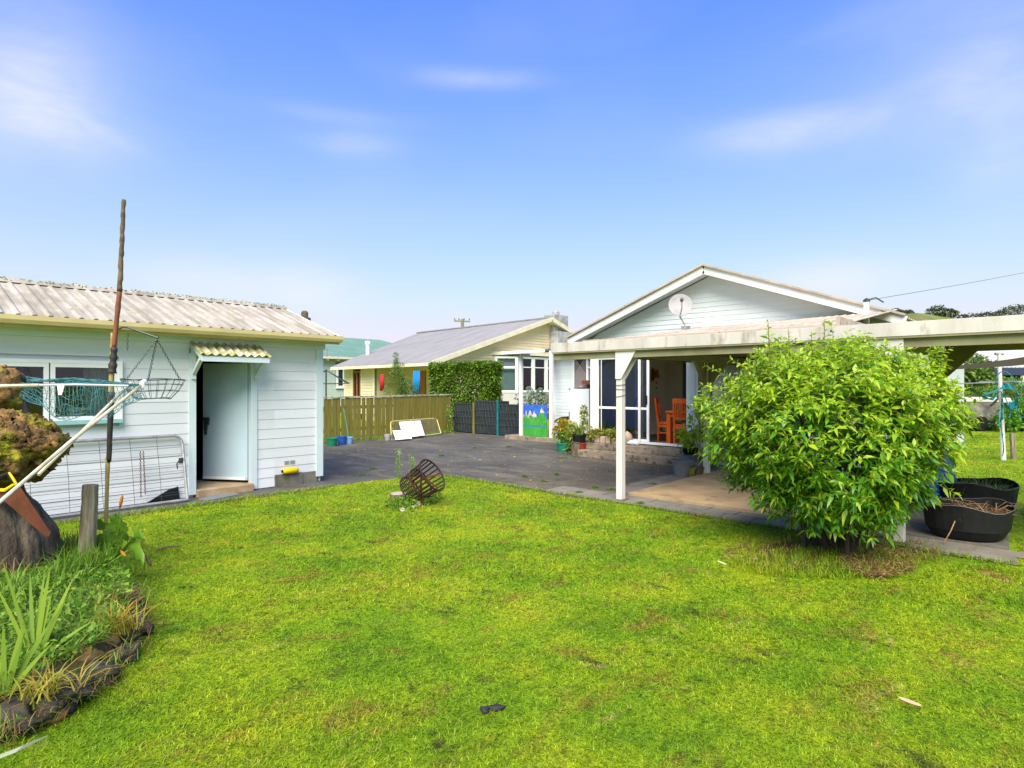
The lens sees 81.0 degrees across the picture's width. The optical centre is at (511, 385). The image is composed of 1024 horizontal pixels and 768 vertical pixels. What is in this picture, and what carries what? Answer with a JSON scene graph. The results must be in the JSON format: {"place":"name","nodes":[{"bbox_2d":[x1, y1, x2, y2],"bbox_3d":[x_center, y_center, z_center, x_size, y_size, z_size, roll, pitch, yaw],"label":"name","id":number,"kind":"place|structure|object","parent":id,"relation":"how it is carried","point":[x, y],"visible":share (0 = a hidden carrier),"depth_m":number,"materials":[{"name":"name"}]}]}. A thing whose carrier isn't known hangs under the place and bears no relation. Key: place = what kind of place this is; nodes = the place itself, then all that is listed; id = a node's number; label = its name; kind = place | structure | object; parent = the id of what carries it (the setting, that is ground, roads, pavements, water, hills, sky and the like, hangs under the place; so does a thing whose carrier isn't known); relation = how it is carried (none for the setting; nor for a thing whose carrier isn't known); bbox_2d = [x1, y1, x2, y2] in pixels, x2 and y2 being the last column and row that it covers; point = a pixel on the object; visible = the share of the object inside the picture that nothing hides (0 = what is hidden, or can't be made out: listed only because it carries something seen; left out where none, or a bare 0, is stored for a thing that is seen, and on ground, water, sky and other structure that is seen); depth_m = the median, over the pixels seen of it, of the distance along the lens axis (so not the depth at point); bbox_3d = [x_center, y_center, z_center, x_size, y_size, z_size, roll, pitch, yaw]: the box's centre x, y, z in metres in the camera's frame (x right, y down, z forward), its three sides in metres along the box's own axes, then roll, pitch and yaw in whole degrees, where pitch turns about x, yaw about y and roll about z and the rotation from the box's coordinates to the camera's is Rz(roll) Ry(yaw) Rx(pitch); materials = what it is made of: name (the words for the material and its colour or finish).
{"place":"outdoors","nodes":[
{"label":"outdoors","id":0,"kind":"place"},
{"bbox_2d":[0,567,131,703],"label":"garden soil","id":1,"kind":"structure","parent":0,"point":[101,646],"depth_m":3.43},
{"bbox_2d":[0,617,54,694],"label":"iris plant","id":2,"kind":"object","parent":1,"relation":"on","point":[4,679],"visible":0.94,"depth_m":2.90,"materials":[{"name":"green plant"}]},
{"bbox_2d":[0,364,73,578],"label":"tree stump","id":3,"kind":"object","parent":1,"relation":"on","point":[30,442],"visible":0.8,"depth_m":4.58,"materials":[{"name":"brown plant"}]},
{"bbox_2d":[0,471,50,535],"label":"hand saw","id":4,"kind":"object","parent":3,"relation":"in","point":[19,502],"visible":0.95,"depth_m":4.15,"materials":[{"name":"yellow metal"}]},
{"bbox_2d":[0,377,146,503],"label":"landing net","id":5,"kind":"object","parent":3,"relation":"on","point":[52,458],"visible":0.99,"depth_m":4.49,"materials":[{"name":"white paint"}]},
{"bbox_2d":[0,558,92,657],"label":"iris plant","id":6,"kind":"object","parent":1,"relation":"on","point":[41,619],"visible":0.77,"depth_m":3.28,"materials":[{"name":"green plant"}]},
{"bbox_2d":[0,551,100,609],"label":"long grass tuft","id":7,"kind":"object","parent":1,"relation":"on","point":[12,579],"visible":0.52,"depth_m":4.18,"materials":[{"name":"green plant"}]},
{"bbox_2d":[0,646,121,709],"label":"arching grass","id":8,"kind":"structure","parent":1,"relation":"on","point":[40,688],"depth_m":2.91,"materials":[{"name":"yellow plant"}]},
{"bbox_2d":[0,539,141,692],"bbox_3d":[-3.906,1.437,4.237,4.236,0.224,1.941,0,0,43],"label":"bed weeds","id":9,"kind":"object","parent":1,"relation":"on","point":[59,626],"visible":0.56,"depth_m":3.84,"materials":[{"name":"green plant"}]},
{"bbox_2d":[60,643,104,665],"bbox_3d":[-2.443,1.535,3.368,0.269,0.188,0.206,0,0,-9],"label":"edging stone","id":10,"kind":"object","parent":1,"relation":"on","point":[94,653],"visible":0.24,"depth_m":3.34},
{"bbox_2d":[78,484,98,557],"bbox_3d":[-3.555,1.194,5.020,0.132,0.725,0.171,0,0,3],"label":"garden stake","id":11,"kind":"object","parent":1,"relation":"on","point":[88,514],"visible":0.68,"depth_m":4.99,"materials":[{"name":"wood"}]},
{"bbox_2d":[26,532,165,582],"bbox_3d":[-3.305,1.322,4.600,0.864,0.356,0.781,0,0,-3],"label":"long grass tuft","id":12,"kind":"object","parent":1,"relation":"on","point":[87,561],"visible":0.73,"depth_m":4.61,"materials":[{"name":"green plant"}]},
{"bbox_2d":[57,525,146,563],"bbox_3d":[-3.736,1.340,5.217,1.012,0.321,1.094,0,0,5],"label":"long grass tuft","id":13,"kind":"object","parent":1,"relation":"on","point":[67,540],"visible":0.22,"depth_m":5.20,"materials":[{"name":"green plant"}]},
{"bbox_2d":[88,629,121,653],"bbox_3d":[-2.439,1.545,3.563,0.266,0.161,0.181,0,0,43],"label":"edging stone","id":14,"kind":"object","parent":1,"relation":"on","point":[116,641],"visible":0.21,"depth_m":3.56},
{"bbox_2d":[68,494,150,581],"bbox_3d":[-3.399,1.317,5.030,0.913,0.785,0.346,0,0,29],"label":"lily plant","id":15,"kind":"object","parent":1,"relation":"on","point":[116,528],"visible":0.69,"depth_m":5.00,"materials":[{"name":"green plant"}]},
{"bbox_2d":[78,584,144,610],"bbox_3d":[-2.664,1.425,4.052,0.450,0.149,0.429,0,0,43],"label":"dry tuft","id":16,"kind":"object","parent":1,"relation":"on","point":[129,597],"visible":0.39,"depth_m":4.06,"materials":[{"name":"plant"}]},
{"bbox_2d":[78,592,176,640],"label":"arching grass","id":17,"kind":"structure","parent":1,"relation":"on","point":[122,626],"depth_m":3.68,"materials":[{"name":"green plant"}]},
{"bbox_2d":[323,338,390,412],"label":"green roofed house","id":18,"kind":"structure","parent":0,"point":[346,349],"depth_m":36.48,"materials":[{"name":"white paint"}]},
{"bbox_2d":[382,351,421,399],"bbox_3d":[-3.864,0.223,21.196,1.576,2.855,1.321,0,0,43],"label":"feathery shrub","id":19,"kind":"object","parent":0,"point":[400,385],"visible":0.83,"depth_m":20.93,"materials":[{"name":"green plant"}]},
{"bbox_2d":[412,371,419,393],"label":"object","id":20,"kind":"object","parent":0,"point":[416,377],"visible":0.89,"depth_m":24.27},
{"bbox_2d":[330,311,574,422],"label":"cream house","id":21,"kind":"structure","parent":0,"point":[419,351],"depth_m":28.35,"materials":[{"name":"paint"}]},
{"bbox_2d":[353,371,361,399],"bbox_3d":[-7.447,0.000,28.774,0.740,1.360,0.130,0,0,43],"label":"window","id":22,"kind":"structure","parent":21,"relation":"in","point":[356,374],"depth_m":28.76,"materials":[{"name":"brown glass"}]},
{"bbox_2d":[413,371,425,396],"bbox_3d":[-4.290,0.400,27.731,0.900,2.100,0.050,0,0,43],"label":"door","id":23,"kind":"structure","parent":21,"relation":"in","point":[422,373],"depth_m":27.53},
{"bbox_2d":[494,356,517,392],"bbox_3d":[-0.293,-0.500,27.413,1.123,1.660,0.293,0,0,-9],"label":"window","id":24,"kind":"structure","parent":21,"relation":"in","point":[509,384],"depth_m":27.54,"materials":[{"name":"white paint"}]},
{"bbox_2d":[518,356,532,391],"bbox_3d":[0.536,-0.500,27.848,0.400,1.660,0.931,0,0,43],"label":"window","id":25,"kind":"structure","parent":21,"relation":"in","point":[527,361],"depth_m":27.86,"materials":[{"name":"white paint"}]},
{"bbox_2d":[533,357,545,391],"bbox_3d":[1.302,-0.500,28.434,0.080,1.660,0.931,0,0,43],"label":"window","id":26,"kind":"structure","parent":21,"relation":"in","point":[539,363],"depth_m":28.46,"materials":[{"name":"white paint"}]},
{"bbox_2d":[320,431,673,500],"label":"driveway","id":27,"kind":"structure","parent":0,"point":[341,465],"depth_m":12.62,"materials":[{"name":"asphalt"}]},
{"bbox_2d":[323,394,451,442],"bbox_3d":[-4.602,0.964,17.998,0.100,1.313,8.315,0,0,36],"label":"paling fence","id":28,"kind":"object","parent":27,"relation":"on","point":[398,407],"visible":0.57,"depth_m":18.59,"materials":[{"name":"wood"}]},
{"bbox_2d":[393,430,411,439],"bbox_3d":[-3.279,1.468,17.834,0.521,0.257,0.324,0,0,-36],"label":"white board","id":29,"kind":"object","parent":27,"relation":"on","point":[401,434],"visible":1,"depth_m":17.81,"materials":[{"name":"paint"}]},
{"bbox_2d":[399,421,418,436],"bbox_3d":[-3.201,1.357,18.534,0.489,0.463,0.723,0,0,43],"label":"white board","id":30,"kind":"object","parent":27,"relation":"on","point":[409,426],"visible":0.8,"depth_m":18.57,"materials":[{"name":"paint"}]},
{"bbox_2d":[390,418,440,439],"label":"leaning gate","id":31,"kind":"structure","parent":27,"relation":"on","point":[391,431],"depth_m":19.30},
{"bbox_2d":[454,402,474,433],"bbox_3d":[-1.508,1.115,20.986,1.070,1.070,0.560,0,0,43],"label":"crate panel","id":32,"kind":"object","parent":27,"relation":"on","point":[464,417],"visible":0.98,"depth_m":20.80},
{"bbox_2d":[475,400,508,435],"bbox_3d":[-0.689,1.065,20.222,1.130,1.170,0.560,0,0,43],"label":"fence panel","id":33,"kind":"object","parent":27,"relation":"on","point":[486,417],"visible":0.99,"depth_m":20.04,"materials":[{"name":"black plastic"}]},
{"bbox_2d":[499,404,518,434],"bbox_3d":[0.142,1.115,19.448,1.120,1.070,0.560,0,0,43],"label":"fence panel","id":34,"kind":"object","parent":27,"relation":"on","point":[508,419],"visible":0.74,"depth_m":19.36,"materials":[{"name":"grey plastic"}]},
{"bbox_2d":[356,445,662,503],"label":"moss patches","id":35,"kind":"object","parent":27,"relation":"on","point":[593,486],"visible":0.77,"depth_m":10.29,"materials":[{"name":"green plant"}]},
{"bbox_2d":[551,419,574,451],"bbox_3d":[1.288,1.245,14.940,0.772,0.810,0.531,0,0,43],"label":"plant tub","id":36,"kind":"object","parent":27,"relation":"on","point":[560,446],"visible":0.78,"depth_m":14.95,"materials":[{"name":"green plastic"}]},
{"bbox_2d":[563,405,594,452],"bbox_3d":[1.677,1.090,14.455,0.874,1.287,0.654,0,0,43],"label":"potted plant","id":37,"kind":"object","parent":27,"relation":"on","point":[584,419],"depth_m":14.47,"materials":[{"name":"green plant"}]},
{"bbox_2d":[0,412,1023,767],"bbox_3d":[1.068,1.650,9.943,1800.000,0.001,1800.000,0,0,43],"label":"lawn","id":38,"kind":"structure","parent":0,"point":[630,642],"depth_m":3.82,"materials":[{"name":"plant"}]},
{"bbox_2d":[0,720,20,742],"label":"edging stone","id":39,"kind":"object","parent":38,"relation":"on","point":[9,733],"visible":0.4,"depth_m":2.77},
{"bbox_2d":[0,735,47,757],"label":"fallen leaf","id":40,"kind":"object","parent":38,"relation":"on","point":[16,750],"visible":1,"depth_m":2.60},
{"bbox_2d":[0,688,58,736],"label":"edging stone","id":41,"kind":"object","parent":38,"relation":"on","point":[25,710],"visible":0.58,"depth_m":2.83,"materials":[{"name":"stone"}]},
{"bbox_2d":[33,699,68,727],"bbox_3d":[-2.264,1.612,2.945,0.135,0.125,0.202,0,0,43],"label":"edging stone","id":42,"kind":"object","parent":38,"relation":"on","point":[60,716],"visible":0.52,"depth_m":2.93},
{"bbox_2d":[41,673,95,715],"bbox_3d":[-2.282,1.593,3.081,0.250,0.189,0.256,0,0,43],"label":"edging stone","id":43,"kind":"object","parent":38,"relation":"on","point":[74,694],"visible":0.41,"depth_m":3.06,"materials":[{"name":"stone"}]},
{"bbox_2d":[0,578,176,750],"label":"edge litter","id":44,"kind":"object","parent":38,"relation":"on","point":[14,735],"visible":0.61,"depth_m":3.13,"materials":[{"name":"plant"}]},
{"bbox_2d":[79,661,121,689],"bbox_3d":[-2.286,1.600,3.296,0.177,0.170,0.248,0,0,43],"label":"edging stone","id":45,"kind":"object","parent":38,"relation":"on","point":[101,665],"visible":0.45,"depth_m":3.27,"materials":[{"name":"stone"}]},
{"bbox_2d":[109,642,140,664],"bbox_3d":[-2.308,1.600,3.561,0.166,0.143,0.197,0,0,2],"label":"edging stone","id":46,"kind":"object","parent":38,"relation":"on","point":[128,649],"visible":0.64,"depth_m":3.53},
{"bbox_2d":[104,199,158,533],"bbox_3d":[-3.434,0.002,5.388,0.498,3.350,0.076,0,0,4],"label":"tall pole","id":47,"kind":"object","parent":38,"relation":"on","point":[112,364],"visible":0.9,"depth_m":5.39,"materials":[{"name":"brown wood"}]},
{"bbox_2d":[120,339,184,399],"bbox_3d":[-3.227,-0.146,5.400,0.467,0.547,0.518,0,0,43],"label":"wire basket","id":48,"kind":"object","parent":47,"relation":"hanging from","point":[166,379],"visible":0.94,"depth_m":5.39,"materials":[{"name":"metal"}]},
{"bbox_2d":[120,622,142,643],"bbox_3d":[-2.479,1.586,3.749,0.294,0.189,0.197,0,0,-34],"label":"edging stone","id":49,"kind":"object","parent":38,"relation":"on","point":[123,636],"visible":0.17,"depth_m":3.77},
{"bbox_2d":[123,611,153,635],"bbox_3d":[-2.507,1.591,3.971,0.303,0.184,0.202,0,0,-6],"label":"edging stone","id":50,"kind":"object","parent":38,"relation":"on","point":[146,629],"visible":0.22,"depth_m":3.94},
{"bbox_2d":[0,276,342,514],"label":"garden shed","id":51,"kind":"structure","parent":38,"relation":"on","point":[240,408],"depth_m":8.72,"materials":[{"name":"paint"}]},
{"bbox_2d":[0,362,48,420],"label":"window","id":52,"kind":"structure","parent":51,"relation":"in","point":[45,366],"depth_m":7.47,"materials":[{"name":"white paint"}]},
{"bbox_2d":[24,374,63,416],"bbox_3d":[-6.396,0.305,7.913,0.490,0.890,0.690,0,0,43],"label":"window","id":53,"kind":"structure","parent":51,"relation":"in","point":[35,408],"depth_m":7.82,"materials":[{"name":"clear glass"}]},
{"bbox_2d":[49,363,122,424],"bbox_3d":[-5.541,0.110,7.789,0.130,0.780,0.815,0,0,43],"label":"window","id":54,"kind":"structure","parent":51,"relation":"in","point":[82,419],"depth_m":7.69,"materials":[{"name":"white paint"}]},
{"bbox_2d":[203,363,247,479],"bbox_3d":[-4.535,0.570,9.487,0.790,1.840,0.100,0,0,12],"label":"door","id":55,"kind":"structure","parent":51,"relation":"in","point":[225,385],"depth_m":9.47,"materials":[{"name":"paint"}]},
{"bbox_2d":[49,480,332,522],"bbox_3d":[-5.903,1.642,7.077,0.913,0.001,8.300,0,0,43],"label":"concrete apron","id":56,"kind":"object","parent":38,"relation":"on","point":[271,490],"visible":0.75,"depth_m":8.70,"materials":[{"name":"concrete"}]},
{"bbox_2d":[25,434,188,518],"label":"farm gate","id":57,"kind":"structure","parent":56,"relation":"on","point":[180,462],"depth_m":8.04,"materials":[{"name":"metal"}]},
{"bbox_2d":[147,486,179,502],"bbox_3d":[-4.915,1.540,8.453,0.020,0.180,0.420,0,0,43],"label":"black plastic scrap","id":58,"kind":"object","parent":56,"relation":"on","point":[172,496],"visible":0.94,"depth_m":8.49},
{"bbox_2d":[198,492,238,500],"bbox_3d":[-4.288,1.639,8.835,0.269,0.022,0.626,0,0,26],"label":"door mat","id":59,"kind":"object","parent":56,"relation":"on","point":[216,497],"depth_m":8.78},
{"bbox_2d":[383,482,442,511],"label":"basket weeds","id":60,"kind":"object","parent":38,"relation":"on","point":[414,502],"visible":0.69,"depth_m":8.11,"materials":[{"name":"green plant"}]},
{"bbox_2d":[400,459,444,505],"bbox_3d":[-1.234,1.332,8.220,0.618,0.639,0.500,0,0,14],"label":"fire basket","id":61,"kind":"object","parent":38,"relation":"on","point":[422,476],"visible":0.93,"depth_m":8.17,"materials":[{"name":"metal"}]},
{"bbox_2d":[427,359,504,427],"bbox_3d":[-1.793,0.345,22.458,3.712,2.625,1.059,0,0,43],"label":"clipped hedge","id":62,"kind":"object","parent":38,"relation":"on","point":[477,371],"visible":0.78,"depth_m":22.03,"materials":[{"name":"green plant"}]},
{"bbox_2d":[479,703,505,713],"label":"mud clod","id":63,"kind":"object","parent":38,"relation":"on","point":[493,707],"visible":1,"depth_m":3.03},
{"bbox_2d":[54,474,1011,565],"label":"edge grass","id":64,"kind":"structure","parent":38,"relation":"on","point":[593,498],"depth_m":7.89,"materials":[{"name":"plant"}]},
{"bbox_2d":[526,386,543,404],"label":"rose bush","id":65,"kind":"object","parent":38,"relation":"on","point":[532,393],"visible":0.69,"depth_m":19.39,"materials":[{"name":"green plant"}]},
{"bbox_2d":[501,264,963,473],"bbox_3d":[5.966,-0.396,17.237,10.916,4.091,11.450,0,0,43],"label":"bungalow","id":66,"kind":"object","parent":38,"relation":"on","point":[717,296],"visible":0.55,"depth_m":13.34,"materials":[{"name":"paint"}]},
{"bbox_2d":[574,359,585,388],"bbox_3d":[1.982,0.350,17.401,0.422,2.320,0.043,0,0,43],"label":"window","id":67,"kind":"structure","parent":66,"relation":"in","point":[579,365],"depth_m":17.41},
{"bbox_2d":[586,428,625,443],"bbox_3d":[2.169,1.156,13.840,1.061,0.368,0.458,0,0,43],"label":"stone trough","id":68,"kind":"object","parent":66,"relation":"on","point":[607,438],"visible":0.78,"depth_m":13.83,"materials":[{"name":"grey stone"}]},
{"bbox_2d":[597,358,640,441],"bbox_3d":[2.467,0.310,13.945,1.188,1.920,0.038,0,0,43],"label":"sliding door","id":69,"kind":"structure","parent":66,"relation":"in","point":[601,407],"depth_m":13.71,"materials":[{"name":"white paint"}]},
{"bbox_2d":[635,359,649,441],"bbox_3d":[2.932,0.310,13.547,0.357,1.920,0.070,0,0,43],"label":"sliding door","id":70,"kind":"structure","parent":66,"relation":"in","point":[647,398],"depth_m":13.45,"materials":[{"name":"white paint"}]},
{"bbox_2d":[654,397,679,442],"bbox_3d":[3.651,0.805,14.103,0.530,1.030,0.440,0,0,25],"label":"dining chair","id":71,"kind":"object","parent":66,"relation":"on","point":[661,424],"visible":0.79,"depth_m":14.01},
{"bbox_2d":[672,398,685,443],"bbox_3d":[3.862,0.805,13.345,0.440,1.030,0.530,0,0,35],"label":"dining chair","id":72,"kind":"object","parent":66,"relation":"on","point":[680,401],"visible":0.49,"depth_m":13.23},
{"bbox_2d":[669,294,691,328],"bbox_3d":[3.334,-1.485,11.981,0.394,0.708,0.428,0,0,43],"label":"satellite dish","id":73,"kind":"object","parent":66,"relation":"attached to","point":[680,305],"visible":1,"depth_m":12.05,"materials":[{"name":"metal"}]},
{"bbox_2d":[665,410,751,442],"bbox_3d":[4.409,0.950,13.411,1.643,0.740,0.970,0,0,43],"label":"dining table","id":74,"kind":"object","parent":66,"relation":"on","point":[669,415],"visible":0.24,"depth_m":13.59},
{"bbox_2d":[695,356,780,445],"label":"wall","id":75,"kind":"structure","parent":66,"relation":"in","point":[697,379],"depth_m":12.60,"materials":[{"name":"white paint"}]},
{"bbox_2d":[544,486,1018,564],"bbox_3d":[2.717,1.641,7.606,5.700,0.001,0.609,0,0,43],"label":"paver strip","id":76,"kind":"object","parent":38,"relation":"on","point":[1011,560],"visible":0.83,"depth_m":7.12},
{"bbox_2d":[551,309,1023,544],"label":"carport","id":77,"kind":"object","parent":38,"relation":"on","point":[718,346],"visible":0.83,"depth_m":7.80,"materials":[{"name":"paint"}]},
{"bbox_2d":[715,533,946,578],"bbox_3d":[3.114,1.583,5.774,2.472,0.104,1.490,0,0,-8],"label":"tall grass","id":78,"kind":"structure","parent":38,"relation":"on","point":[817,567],"depth_m":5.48,"materials":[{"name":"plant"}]},
{"bbox_2d":[719,533,945,580],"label":"leaf litter","id":79,"kind":"object","parent":38,"relation":"on","point":[884,573],"visible":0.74,"depth_m":5.58,"materials":[{"name":"plant"}]},
{"bbox_2d":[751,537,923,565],"bbox_3d":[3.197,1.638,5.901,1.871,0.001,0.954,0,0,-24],"label":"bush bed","id":80,"kind":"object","parent":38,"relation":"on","point":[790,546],"visible":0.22,"depth_m":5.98,"materials":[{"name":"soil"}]},
{"bbox_2d":[689,319,985,554],"bbox_3d":[3.043,0.489,5.996,2.602,2.339,2.574,0,0,43],"label":"leafy shrub","id":81,"kind":"object","parent":80,"relation":"on","point":[879,488],"visible":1,"depth_m":5.45,"materials":[{"name":"green plant"}]},
{"bbox_2d":[964,353,1005,393],"bbox_3d":[19.866,-0.070,27.087,3.561,3.542,5.636,0,0,43],"label":"broad tree","id":82,"kind":"object","parent":38,"relation":"on","point":[974,375],"visible":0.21,"depth_m":26.02,"materials":[{"name":"green plant"}]},
{"bbox_2d":[964,397,1011,430],"bbox_3d":[16.524,1.036,22.140,2.865,1.220,1.960,0,0,0],"label":"covered trailer","id":83,"kind":"object","parent":38,"relation":"on","point":[987,407],"visible":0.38,"depth_m":21.50,"materials":[{"name":"grey plastic"}]},
{"bbox_2d":[964,384,1023,416],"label":"shrub","id":84,"kind":"object","parent":38,"relation":"on","point":[1010,393],"visible":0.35,"depth_m":24.24,"materials":[{"name":"green plant"}]},
{"bbox_2d":[965,376,1023,416],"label":"shrub","id":85,"kind":"object","parent":38,"relation":"on","point":[992,385],"visible":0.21,"depth_m":27.41,"materials":[{"name":"green plant"}]},
{"bbox_2d":[973,397,1023,431],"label":"dark hedge","id":86,"kind":"object","parent":38,"relation":"on","point":[1015,420],"visible":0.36,"depth_m":21.13,"materials":[{"name":"green plant"}]},
{"bbox_2d":[979,353,1020,459],"bbox_3d":[10.774,0.464,13.349,0.209,2.374,1.101,0,0,-1],"label":"washing line pole","id":87,"kind":"object","parent":38,"relation":"on","point":[1000,384],"visible":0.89,"depth_m":13.21,"materials":[{"name":"metal"}]},
{"bbox_2d":[982,371,1023,455],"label":"garden hose","id":88,"kind":"object","parent":87,"relation":"hanging from","point":[1014,403],"visible":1,"depth_m":12.96,"materials":[{"name":"teal plastic"}]},
{"bbox_2d":[1009,433,1016,459],"bbox_3d":[11.122,1.357,13.314,0.149,0.597,0.088,0,0,0],"label":"timber stake","id":89,"kind":"object","parent":38,"relation":"on","point":[1012,440],"visible":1,"depth_m":13.29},
{"bbox_2d":[0,0,1023,342],"label":"sky","id":90,"kind":"structure","parent":0,"point":[391,171],"materials":[{"name":"blue"}]},
{"bbox_2d":[505,431,565,442],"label":"porch slab","id":91,"kind":"structure","parent":0,"point":[528,438],"depth_m":17.77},
{"bbox_2d":[523,403,547,436],"bbox_3d":[0.678,1.040,17.930,1.069,0.980,0.210,0,0,43],"label":"painted panel","id":92,"kind":"object","parent":91,"relation":"on","point":[535,420],"visible":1,"depth_m":17.79,"materials":[{"name":"paint"}]},
{"bbox_2d":[569,388,589,440],"bbox_3d":[1.954,0.815,15.878,0.644,1.470,0.650,0,0,43],"label":"fridge","id":93,"kind":"object","parent":91,"relation":"on","point":[578,398],"visible":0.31,"depth_m":15.68,"materials":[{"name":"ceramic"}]},
{"bbox_2d":[680,438,697,454],"bbox_3d":[3.576,1.225,12.039,0.393,0.309,0.391,0,0,43],"label":"black bowl","id":94,"kind":"object","parent":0,"point":[686,451],"visible":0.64,"depth_m":11.96,"materials":[{"name":"plastic"}]},
{"bbox_2d":[628,469,853,527],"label":"patio slab","id":95,"kind":"structure","parent":0,"point":[706,489],"depth_m":8.89,"materials":[{"name":"concrete"}]},
{"bbox_2d":[545,470,1023,562],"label":"paving","id":96,"kind":"structure","parent":0,"point":[986,552],"depth_m":7.63,"materials":[{"name":"concrete"}]},
{"bbox_2d":[671,459,691,476],"bbox_3d":[3.058,1.500,10.812,0.357,0.300,0.357,0,0,43],"label":"grey pot","id":97,"kind":"object","parent":96,"relation":"on","point":[681,467],"visible":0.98,"depth_m":10.69,"materials":[{"name":"plastic"}]},
{"bbox_2d":[677,400,714,474],"bbox_3d":[3.389,0.951,11.073,0.744,1.400,0.559,0,0,43],"label":"potted sapling","id":98,"kind":"object","parent":96,"relation":"on","point":[699,470],"visible":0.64,"depth_m":11.01,"materials":[{"name":"green plant"}]},
{"bbox_2d":[865,508,1008,549],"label":"side slab","id":99,"kind":"structure","parent":0,"point":[917,526],"depth_m":6.52,"materials":[{"name":"concrete"}]},
{"bbox_2d":[909,452,956,508],"bbox_3d":[5.550,1.240,8.108,0.707,0.820,0.621,0,0,-21],"label":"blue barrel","id":100,"kind":"object","parent":99,"relation":"on","point":[945,476],"visible":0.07,"depth_m":7.82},
{"bbox_2d":[923,497,1021,542],"bbox_3d":[4.952,1.427,6.425,0.991,0.445,0.750,0,0,10],"label":"planter tub","id":101,"kind":"object","parent":99,"relation":"on","point":[986,520],"visible":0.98,"depth_m":6.22,"materials":[{"name":"black plastic"}]},
{"bbox_2d":[939,472,1019,505],"bbox_3d":[5.955,1.374,7.692,0.931,0.491,0.796,0,0,-28],"label":"planter tub","id":102,"kind":"object","parent":99,"relation":"on","point":[1006,489],"visible":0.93,"depth_m":7.50,"materials":[{"name":"black plastic"}]},
{"bbox_2d":[906,313,1023,367],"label":"hills","id":103,"kind":"structure","parent":0,"point":[919,316],"depth_m":386.35,"materials":[{"name":"green plant"}]},
{"bbox_2d":[892,304,1023,318],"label":"hilltop wood","id":104,"kind":"object","parent":103,"relation":"on","point":[952,312],"visible":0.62,"depth_m":398.29,"materials":[{"name":"plant"}]},
{"bbox_2d":[958,357,1023,368],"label":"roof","id":105,"kind":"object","parent":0,"point":[1011,362],"visible":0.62,"depth_m":10.93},
{"bbox_2d":[972,350,1023,411],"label":"lilac roofed building","id":106,"kind":"structure","parent":0,"point":[1013,371],"depth_m":37.90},
{"bbox_3d":[1.569,1.475,14.049,0.305,0.270,0.322,0,0,43],"label":"red bucket","id":107,"kind":"object","parent":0,"visible":0},
{"bbox_2d":[566,421,587,442],"bbox_3d":[1.628,1.120,13.994,0.597,0.620,0.510,0,0,-20],"label":"black pot","id":108,"kind":"object","parent":107,"relation":"in","point":[579,436],"visible":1,"depth_m":13.95,"materials":[{"name":"plastic"}]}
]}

